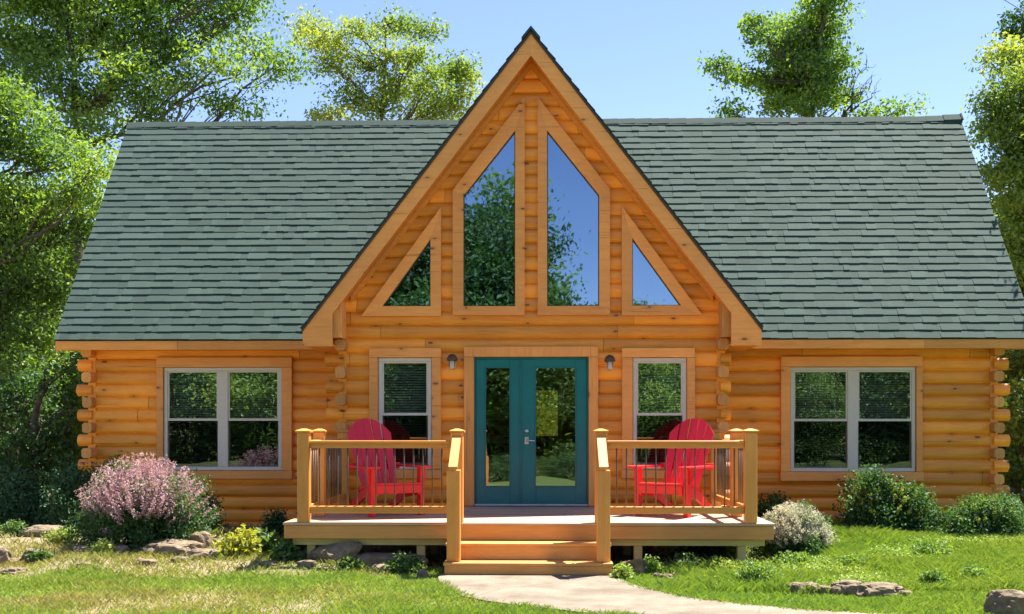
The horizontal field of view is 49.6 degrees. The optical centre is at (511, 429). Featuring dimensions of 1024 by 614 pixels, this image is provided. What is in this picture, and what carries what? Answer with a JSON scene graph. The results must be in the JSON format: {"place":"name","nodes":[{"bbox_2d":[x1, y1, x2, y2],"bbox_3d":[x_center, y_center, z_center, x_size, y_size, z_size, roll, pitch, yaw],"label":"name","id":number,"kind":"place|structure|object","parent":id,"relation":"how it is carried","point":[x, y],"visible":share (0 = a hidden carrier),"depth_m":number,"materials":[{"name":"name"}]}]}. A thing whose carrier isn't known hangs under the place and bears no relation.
{"place":"outdoors","nodes":[
{"label":"outdoors","id":0,"kind":"place"},
{"bbox_2d":[0,432,1023,613],"bbox_3d":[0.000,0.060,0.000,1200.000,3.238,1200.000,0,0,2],"label":"ground","id":1,"kind":"structure","parent":0,"point":[616,553],"depth_m":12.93,"materials":[{"name":"green plant"}]},
{"bbox_2d":[0,545,11,564],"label":"rock","id":2,"kind":"object","parent":1,"relation":"on","point":[5,554],"visible":0.61,"depth_m":13.03,"materials":[{"name":"beige stone"}]},
{"bbox_2d":[0,567,26,574],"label":"rock","id":3,"kind":"object","parent":1,"relation":"on","point":[13,570],"visible":0.62,"depth_m":12.51,"materials":[{"name":"beige stone"}]},
{"bbox_2d":[0,519,27,536],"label":"leafy plant","id":4,"kind":"object","parent":1,"relation":"on","point":[16,528],"visible":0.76,"depth_m":14.70,"materials":[{"name":"green plant"}]},
{"bbox_2d":[0,465,60,527],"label":"juniper","id":5,"kind":"object","parent":1,"relation":"on","point":[16,503],"visible":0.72,"depth_m":16.92,"materials":[{"name":"green plant"}]},
{"bbox_2d":[21,548,48,564],"bbox_3d":[-5.659,1.550,13.231,0.356,0.282,0.226,0,0,2],"label":"rock","id":6,"kind":"object","parent":1,"relation":"on","point":[25,557],"visible":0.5,"depth_m":13.14,"materials":[{"name":"beige stone"}]},
{"bbox_2d":[1,260,70,488],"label":"woodland tree","id":7,"kind":"object","parent":1,"relation":"on","point":[26,312],"visible":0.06,"depth_m":26.36,"materials":[{"name":"green plant"}]},
{"bbox_2d":[24,546,55,563],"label":"leafy plant","id":8,"kind":"object","parent":1,"relation":"on","point":[43,554],"visible":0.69,"depth_m":13.09,"materials":[{"name":"green plant"}]},
{"bbox_2d":[20,525,65,537],"bbox_3d":[-6.192,1.420,14.651,0.620,0.334,0.424,0,0,2],"label":"rock","id":9,"kind":"object","parent":1,"relation":"on","point":[36,529],"visible":0.43,"depth_m":14.49,"materials":[{"name":"beige stone"}]},
{"bbox_2d":[0,163,86,259],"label":"woodland tree","id":10,"kind":"object","parent":1,"relation":"on","point":[26,188],"depth_m":41.41,"materials":[{"name":"green plant"}]},
{"bbox_2d":[0,350,87,495],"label":"understorey tree","id":11,"kind":"object","parent":1,"relation":"on","point":[27,445],"visible":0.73,"depth_m":19.61,"materials":[{"name":"green plant"}]},
{"bbox_2d":[7,214,87,486],"bbox_3d":[-11.548,-1.544,28.060,5.075,7.681,5.524,0,0,-6],"label":"woodland tree","id":12,"kind":"object","parent":1,"relation":"on","point":[73,374],"visible":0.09,"depth_m":27.11,"materials":[{"name":"green plant"}]},
{"bbox_2d":[27,213,91,285],"bbox_3d":[-13.385,-2.146,33.182,6.345,9.133,7.046,0,0,33],"label":"woodland tree","id":13,"kind":"object","parent":1,"relation":"on","point":[67,250],"visible":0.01,"depth_m":32.85,"materials":[{"name":"green plant"}]},
{"bbox_2d":[40,525,79,543],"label":"leafy plant","id":14,"kind":"object","parent":1,"relation":"on","point":[53,536],"visible":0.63,"depth_m":14.08,"materials":[{"name":"green plant"}]},
{"bbox_2d":[0,67,119,486],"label":"broadleaf tree","id":15,"kind":"object","parent":1,"relation":"on","point":[77,190],"visible":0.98,"depth_m":21.69,"materials":[{"name":"green plant"}]},
{"bbox_2d":[28,450,132,529],"bbox_3d":[-6.319,0.909,16.453,1.647,1.217,1.427,0,0,2],"label":"juniper","id":16,"kind":"object","parent":1,"relation":"on","point":[65,507],"visible":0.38,"depth_m":16.24,"materials":[{"name":"green plant"}]},
{"bbox_2d":[71,545,90,553],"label":"rock","id":17,"kind":"object","parent":1,"relation":"on","point":[81,548],"visible":0.51,"depth_m":13.34,"materials":[{"name":"grey stone"}]},
{"bbox_2d":[75,561,91,567],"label":"rock","id":18,"kind":"object","parent":1,"relation":"on","point":[78,563],"visible":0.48,"depth_m":12.60,"materials":[{"name":"beige stone"}]},
{"bbox_2d":[84,537,116,552],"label":"leafy plant","id":19,"kind":"object","parent":1,"relation":"on","point":[102,545],"visible":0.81,"depth_m":13.27,"materials":[{"name":"green plant"}]},
{"bbox_2d":[112,544,129,552],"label":"rock","id":20,"kind":"object","parent":1,"relation":"on","point":[119,548],"visible":0.4,"depth_m":13.39,"materials":[{"name":"grey stone"}]},
{"bbox_2d":[56,451,226,548],"bbox_3d":[-4.677,0.872,14.000,1.853,1.212,1.611,0,0,2],"label":"flowering shrub","id":21,"kind":"object","parent":1,"relation":"on","point":[136,505],"visible":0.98,"depth_m":13.72,"materials":[{"name":"pink plant"}]},
{"bbox_2d":[134,541,152,550],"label":"rock","id":22,"kind":"object","parent":1,"relation":"on","point":[139,545],"visible":0.19,"depth_m":13.68,"materials":[{"name":"grey stone"}]},
{"bbox_2d":[134,558,156,565],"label":"rock","id":23,"kind":"object","parent":1,"relation":"on","point":[148,561],"visible":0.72,"depth_m":12.77,"materials":[{"name":"beige stone"}]},
{"bbox_2d":[0,0,317,396],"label":"broadleaf tree","id":24,"kind":"object","parent":1,"relation":"on","point":[25,47],"visible":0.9,"depth_m":26.14,"materials":[{"name":"green plant"}]},
{"bbox_2d":[140,539,202,555],"bbox_3d":[-4.128,1.481,13.484,0.756,0.302,0.511,0,0,2],"label":"rock","id":25,"kind":"object","parent":1,"relation":"on","point":[170,546],"visible":0.56,"depth_m":13.35,"materials":[{"name":"beige stone"}]},
{"bbox_2d":[170,556,189,562],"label":"rock","id":26,"kind":"object","parent":1,"relation":"on","point":[174,557],"visible":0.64,"depth_m":12.94,"materials":[{"name":"beige stone"}]},
{"bbox_2d":[175,547,190,555],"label":"rock","id":27,"kind":"object","parent":1,"relation":"on","point":[181,550],"visible":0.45,"depth_m":13.25,"materials":[{"name":"beige stone"}]},
{"bbox_2d":[171,528,195,538],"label":"leafy plant","id":28,"kind":"object","parent":1,"relation":"on","point":[190,533],"visible":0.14,"depth_m":13.98,"materials":[{"name":"green plant"}]},
{"bbox_2d":[187,531,212,547],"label":"rock","id":29,"kind":"object","parent":1,"relation":"on","point":[204,538],"visible":0.52,"depth_m":13.65,"materials":[{"name":"beige stone"}]},
{"bbox_2d":[184,548,222,559],"bbox_3d":[-3.656,1.520,13.232,0.498,0.212,0.361,0,0,2],"label":"rock","id":30,"kind":"object","parent":1,"relation":"on","point":[203,552],"visible":0.52,"depth_m":13.11,"materials":[{"name":"beige stone"}]},
{"bbox_2d":[186,484,228,531],"bbox_3d":[-4.628,1.166,16.297,0.787,0.738,0.746,0,0,2],"label":"green shrub","id":31,"kind":"object","parent":1,"relation":"on","point":[212,502],"visible":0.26,"depth_m":16.26,"materials":[{"name":"green plant"}]},
{"bbox_2d":[209,523,262,557],"bbox_3d":[-3.309,1.338,13.288,0.655,0.449,0.631,0,0,2],"label":"leafy plant","id":32,"kind":"object","parent":1,"relation":"on","point":[239,542],"visible":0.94,"depth_m":13.18,"materials":[{"name":"yellow plant"}]},
{"bbox_2d":[254,561,276,566],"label":"rock","id":33,"kind":"object","parent":1,"relation":"on","point":[268,562],"visible":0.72,"depth_m":12.74,"materials":[{"name":"grey stone"}]},
{"bbox_2d":[251,527,287,554],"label":"leafy plant","id":34,"kind":"object","parent":1,"relation":"on","point":[266,542],"visible":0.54,"depth_m":13.48,"materials":[{"name":"green plant"}]},
{"bbox_2d":[257,506,290,537],"bbox_3d":[-3.346,1.316,15.696,0.514,0.491,0.444,0,0,2],"label":"green shrub","id":35,"kind":"object","parent":1,"relation":"on","point":[273,522],"visible":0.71,"depth_m":15.65,"materials":[{"name":"green plant"}]},
{"bbox_2d":[266,538,306,563],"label":"leafy plant","id":36,"kind":"object","parent":1,"relation":"on","point":[287,552],"visible":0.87,"depth_m":13.01,"materials":[{"name":"green plant"}]},
{"bbox_2d":[282,533,318,549],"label":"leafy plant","id":37,"kind":"object","parent":1,"relation":"on","point":[303,546],"visible":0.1,"depth_m":14.21,"materials":[{"name":"green plant"}]},
{"bbox_2d":[297,560,316,567],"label":"rock","id":38,"kind":"object","parent":1,"relation":"on","point":[307,563],"visible":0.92,"depth_m":12.69,"materials":[{"name":"grey stone"}]},
{"bbox_2d":[310,541,361,562],"bbox_3d":[-2.074,1.507,13.086,0.665,0.361,0.455,-8,0,1],"label":"rock","id":39,"kind":"object","parent":1,"relation":"on","point":[337,551],"visible":0.61,"depth_m":12.94,"materials":[{"name":"grey stone"}]},
{"bbox_2d":[336,556,363,570],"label":"leafy plant","id":40,"kind":"object","parent":1,"relation":"on","point":[350,563],"visible":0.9,"depth_m":12.61,"materials":[{"name":"green plant"}]},
{"bbox_2d":[280,1,485,120],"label":"slender tree","id":41,"kind":"object","parent":1,"relation":"on","point":[390,91],"visible":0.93,"depth_m":34.10,"materials":[{"name":"green plant"}]},
{"bbox_2d":[354,552,428,571],"bbox_3d":[-1.497,1.603,13.128,1.044,0.312,0.728,0,0,2],"label":"rock","id":42,"kind":"object","parent":1,"relation":"on","point":[374,559],"visible":0.26,"depth_m":12.92,"materials":[{"name":"grey stone"}]},
{"bbox_2d":[382,551,426,574],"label":"leafy plant","id":43,"kind":"object","parent":1,"relation":"on","point":[401,563],"visible":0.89,"depth_m":12.58,"materials":[{"name":"green plant"}]},
{"bbox_2d":[417,569,428,578],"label":"rock","id":44,"kind":"object","parent":1,"relation":"on","point":[423,573],"visible":0.65,"depth_m":12.27,"materials":[{"name":"grey stone"}]},
{"bbox_2d":[283,429,774,574],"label":"porch deck","id":45,"kind":"structure","parent":1,"relation":"on","point":[489,540],"depth_m":12.98,"materials":[{"name":"brown wood"}]},
{"bbox_2d":[346,418,431,516],"bbox_3d":[-1.677,0.466,14.375,0.938,1.237,1.103,0,0,-31],"label":"adirondack chair","id":46,"kind":"object","parent":45,"relation":"on","point":[360,429],"visible":0.84,"depth_m":14.52,"materials":[{"name":"red paint"}]},
{"bbox_2d":[627,418,713,517],"bbox_3d":[2.128,0.466,14.275,0.938,1.237,1.103,0,0,34],"label":"adirondack chair","id":47,"kind":"object","parent":45,"relation":"on","point":[700,429],"visible":0.8,"depth_m":14.42,"materials":[{"name":"red paint"}]},
{"bbox_2d":[54,26,1023,545],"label":"log cabin","id":48,"kind":"object","parent":1,"relation":"on","point":[822,304],"visible":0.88,"depth_m":17.02,"materials":[{"name":"brown wood"}]},
{"bbox_2d":[156,357,293,478],"bbox_3d":[-4.460,-0.183,17.255,2.133,1.884,0.179,0,0,2],"label":"window","id":49,"kind":"structure","parent":48,"relation":"in","point":[223,367],"depth_m":17.23,"materials":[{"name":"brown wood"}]},
{"bbox_2d":[362,208,440,315],"bbox_3d":[-1.577,-2.393,15.847,1.136,1.547,0.130,0,0,2],"label":"window","id":50,"kind":"structure","parent":48,"relation":"in","point":[414,287],"depth_m":15.78,"materials":[{"name":"brown wood"}]},
{"bbox_2d":[369,348,440,478],"bbox_3d":[-1.521,-0.238,15.858,1.046,1.858,0.179,0,0,2],"label":"window","id":51,"kind":"structure","parent":48,"relation":"in","point":[378,356],"depth_m":15.81,"materials":[{"name":"brown wood"}]},
{"bbox_2d":[447,354,457,369],"bbox_3d":[-0.845,-0.961,15.706,0.156,0.227,0.207,0,0,2],"label":"wall lantern","id":52,"kind":"object","parent":48,"relation":"attached to","point":[452,359],"depth_m":15.64,"materials":[{"name":"brown metal"}]},
{"bbox_2d":[453,97,524,315],"bbox_3d":[-0.330,-3.175,15.814,1.023,3.094,0.130,0,0,2],"label":"window","id":53,"kind":"structure","parent":48,"relation":"in","point":[489,200],"depth_m":15.81,"materials":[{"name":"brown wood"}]},
{"bbox_2d":[476,359,518,503],"bbox_3d":[-0.194,0.023,15.819,0.638,2.057,0.053,0,0,2],"label":"door","id":54,"kind":"structure","parent":48,"relation":"in","point":[485,494],"depth_m":15.80,"materials":[{"name":"teal paint"}]},
{"bbox_2d":[536,385,563,441],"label":"window","id":55,"kind":"structure","parent":48,"relation":"in","point":[559,388],"depth_m":22.03,"materials":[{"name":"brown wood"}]},
{"bbox_2d":[523,359,586,503],"bbox_3d":[0.596,0.023,15.767,0.931,2.057,0.116,0,0,2],"label":"door","id":56,"kind":"structure","parent":48,"relation":"in","point":[532,494],"depth_m":15.78,"materials":[{"name":"teal paint"}]},
{"bbox_2d":[538,98,609,314],"bbox_3d":[0.877,-3.175,15.782,1.023,3.094,0.130,0,0,2],"label":"window","id":57,"kind":"structure","parent":48,"relation":"in","point":[574,201],"depth_m":15.78,"materials":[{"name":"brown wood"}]},
{"bbox_2d":[604,355,614,370],"bbox_3d":[1.378,-0.945,15.648,0.156,0.227,0.207,0,0,2],"label":"wall lantern","id":58,"kind":"object","parent":48,"relation":"attached to","point":[609,360],"depth_m":15.58,"materials":[{"name":"brown metal"}]},
{"bbox_2d":[621,348,694,478],"bbox_3d":[2.076,-0.236,15.764,1.049,1.847,0.179,0,0,2],"label":"window","id":59,"kind":"structure","parent":48,"relation":"in","point":[631,357],"depth_m":15.72,"materials":[{"name":"brown wood"}]},
{"bbox_2d":[621,207,701,315],"bbox_3d":[2.124,-2.393,15.750,1.136,1.547,0.130,0,0,2],"label":"window","id":60,"kind":"structure","parent":48,"relation":"in","point":[649,288],"depth_m":15.70,"materials":[{"name":"brown wood"}]},
{"bbox_2d":[779,356,923,480],"bbox_3d":[5.186,-0.171,17.003,2.166,1.902,0.179,0,0,2],"label":"window","id":61,"kind":"structure","parent":48,"relation":"in","point":[852,365],"depth_m":16.98,"materials":[{"name":"brown wood"}]},
{"bbox_2d":[537,391,556,435],"bbox_3d":[0.794,-0.355,28.001,3.266,4.211,2.529,0,0,2],"label":"young tree","id":62,"kind":"object","parent":1,"relation":"on","point":[546,413],"visible":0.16,"depth_m":27.33,"materials":[{"name":"green plant"}]},
{"bbox_2d":[610,561,634,579],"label":"leafy plant","id":63,"kind":"object","parent":1,"relation":"on","point":[623,571],"visible":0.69,"depth_m":12.13,"materials":[{"name":"green plant"}]},
{"bbox_2d":[620,559,646,575],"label":"rock","id":64,"kind":"object","parent":1,"relation":"on","point":[636,565],"visible":0.39,"depth_m":12.55,"materials":[{"name":"grey stone"}]},
{"bbox_2d":[642,554,667,573],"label":"leafy plant","id":65,"kind":"object","parent":1,"relation":"on","point":[651,565],"visible":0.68,"depth_m":12.61,"materials":[{"name":"green plant"}]},
{"bbox_2d":[661,574,673,578],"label":"rock","id":66,"kind":"object","parent":1,"relation":"on","point":[670,575],"visible":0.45,"depth_m":12.21,"materials":[{"name":"beige stone"}]},
{"bbox_2d":[666,552,706,567],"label":"leafy plant","id":67,"kind":"object","parent":1,"relation":"on","point":[685,557],"visible":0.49,"depth_m":12.78,"materials":[{"name":"green plant"}]},
{"bbox_2d":[708,555,742,569],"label":"leafy plant","id":68,"kind":"object","parent":1,"relation":"on","point":[719,561],"visible":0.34,"depth_m":12.41,"materials":[{"name":"green plant"}]},
{"bbox_2d":[733,558,784,581],"bbox_3d":[2.575,1.504,11.668,0.608,0.373,0.507,0,0,2],"label":"leafy plant","id":69,"kind":"object","parent":1,"relation":"on","point":[756,569],"visible":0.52,"depth_m":11.53,"materials":[{"name":"green plant"}]},
{"bbox_2d":[757,490,790,525],"bbox_3d":[3.838,1.209,16.498,0.862,0.640,0.765,0,0,2],"label":"green shrub","id":70,"kind":"object","parent":1,"relation":"on","point":[773,500],"visible":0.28,"depth_m":16.42,"materials":[{"name":"green plant"}]},
{"bbox_2d":[768,550,811,565],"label":"leafy plant","id":71,"kind":"object","parent":1,"relation":"on","point":[787,557],"visible":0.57,"depth_m":13.05,"materials":[{"name":"green plant"}]},
{"bbox_2d":[746,498,838,560],"bbox_3d":[3.463,1.240,13.786,1.167,0.797,1.044,0,0,2],"label":"flowering shrub","id":72,"kind":"object","parent":1,"relation":"on","point":[801,528],"visible":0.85,"depth_m":13.59,"materials":[{"name":"white plant"}]},
{"bbox_2d":[788,581,817,595],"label":"rock","id":73,"kind":"object","parent":1,"relation":"on","point":[797,585],"visible":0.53,"depth_m":11.15,"materials":[{"name":"beige stone"}]},
{"bbox_2d":[696,0,933,449],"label":"slender tree","id":74,"kind":"object","parent":1,"relation":"on","point":[801,74],"visible":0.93,"depth_m":32.38,"materials":[{"name":"green plant"}]},
{"bbox_2d":[817,585,830,594],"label":"rock","id":75,"kind":"object","parent":1,"relation":"on","point":[823,589],"visible":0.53,"depth_m":11.12,"materials":[{"name":"beige stone"}]},
{"bbox_2d":[829,579,861,595],"bbox_3d":[3.363,1.649,11.158,0.363,0.292,0.254,0,0,2],"label":"rock","id":76,"kind":"object","parent":1,"relation":"on","point":[844,586],"visible":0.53,"depth_m":11.06,"materials":[{"name":"beige stone"}]},
{"bbox_2d":[834,553,870,565],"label":"leafy plant","id":77,"kind":"object","parent":1,"relation":"on","point":[856,558],"visible":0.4,"depth_m":12.67,"materials":[{"name":"green plant"}]},
{"bbox_2d":[841,56,880,116],"bbox_3d":[10.378,-4.850,33.172,1.197,12.998,0.654,0,0,11],"label":"dead tree","id":78,"kind":"object","parent":1,"relation":"on","point":[845,112],"visible":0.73,"depth_m":33.14,"materials":[{"name":"wood"}]},
{"bbox_2d":[703,527,1022,589],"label":"ground cover","id":79,"kind":"object","parent":1,"relation":"on","point":[820,564],"visible":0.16,"depth_m":12.73,"materials":[{"name":"green plant"}]},
{"bbox_2d":[856,582,904,596],"bbox_3d":[3.652,1.639,10.950,0.507,0.275,0.363,0,0,2],"label":"rock","id":80,"kind":"object","parent":1,"relation":"on","point":[872,589],"visible":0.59,"depth_m":10.86,"materials":[{"name":"beige stone"}]},
{"bbox_2d":[832,463,947,532],"bbox_3d":[5.321,0.990,15.486,1.507,1.075,1.271,0,0,2],"label":"green shrub","id":81,"kind":"object","parent":1,"relation":"on","point":[877,498],"visible":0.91,"depth_m":15.23,"materials":[{"name":"green plant"}]},
{"bbox_2d":[898,590,912,596],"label":"rock","id":82,"kind":"object","parent":1,"relation":"on","point":[902,592],"visible":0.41,"depth_m":10.82,"materials":[{"name":"beige stone"}]},
{"bbox_2d":[908,538,955,556],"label":"leafy plant","id":83,"kind":"object","parent":1,"relation":"on","point":[924,548],"visible":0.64,"depth_m":13.41,"materials":[{"name":"green plant"}]},
{"bbox_2d":[917,566,955,584],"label":"leafy plant","id":84,"kind":"object","parent":1,"relation":"on","point":[933,575],"visible":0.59,"depth_m":11.36,"materials":[{"name":"green plant"}]},
{"bbox_2d":[928,487,1023,536],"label":"green shrub","id":85,"kind":"object","parent":1,"relation":"on","point":[983,513],"visible":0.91,"depth_m":14.81,"materials":[{"name":"green plant"}]},
{"bbox_2d":[960,564,998,576],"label":"leafy plant","id":86,"kind":"object","parent":1,"relation":"on","point":[974,569],"visible":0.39,"depth_m":11.73,"materials":[{"name":"green plant"}]},
{"bbox_2d":[960,28,1023,296],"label":"broadleaf tree","id":87,"kind":"object","parent":1,"relation":"on","point":[1002,126],"visible":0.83,"depth_m":22.48,"materials":[{"name":"green plant"}]},
{"bbox_2d":[983,589,1023,613],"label":"rock","id":88,"kind":"object","parent":1,"relation":"on","point":[1005,601],"visible":0.99,"depth_m":9.84,"materials":[{"name":"grey stone"}]},
{"bbox_2d":[987,0,1023,47],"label":"broadleaf tree","id":89,"kind":"object","parent":1,"relation":"on","point":[1016,20],"visible":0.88,"depth_m":33.35,"materials":[{"name":"green plant"}]},
{"bbox_2d":[991,200,1023,482],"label":"woodland tree","id":90,"kind":"object","parent":1,"relation":"on","point":[1008,450],"visible":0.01,"depth_m":29.80,"materials":[{"name":"green plant"}]},
{"bbox_2d":[992,185,1023,487],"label":"woodland tree","id":91,"kind":"object","parent":1,"relation":"on","point":[1015,448],"visible":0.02,"depth_m":27.37,"materials":[{"name":"green plant"}]},
{"bbox_2d":[998,107,1023,502],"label":"understorey tree","id":92,"kind":"object","parent":1,"relation":"on","point":[1016,383],"visible":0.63,"depth_m":19.63,"materials":[{"name":"green plant"}]},
{"bbox_2d":[0,0,1023,402],"label":"sky","id":93,"kind":"structure","parent":0,"point":[628,58],"materials":[{"name":"blue"}]},
{"bbox_2d":[438,574,891,613],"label":"path","id":94,"kind":"structure","parent":0,"point":[596,593],"depth_m":10.77,"materials":[{"name":"concrete"}]},
{"bbox_2d":[673,546,735,560],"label":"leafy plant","id":95,"kind":"object","parent":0,"point":[711,550],"visible":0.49,"depth_m":14.20,"materials":[{"name":"green plant"}]}
]}

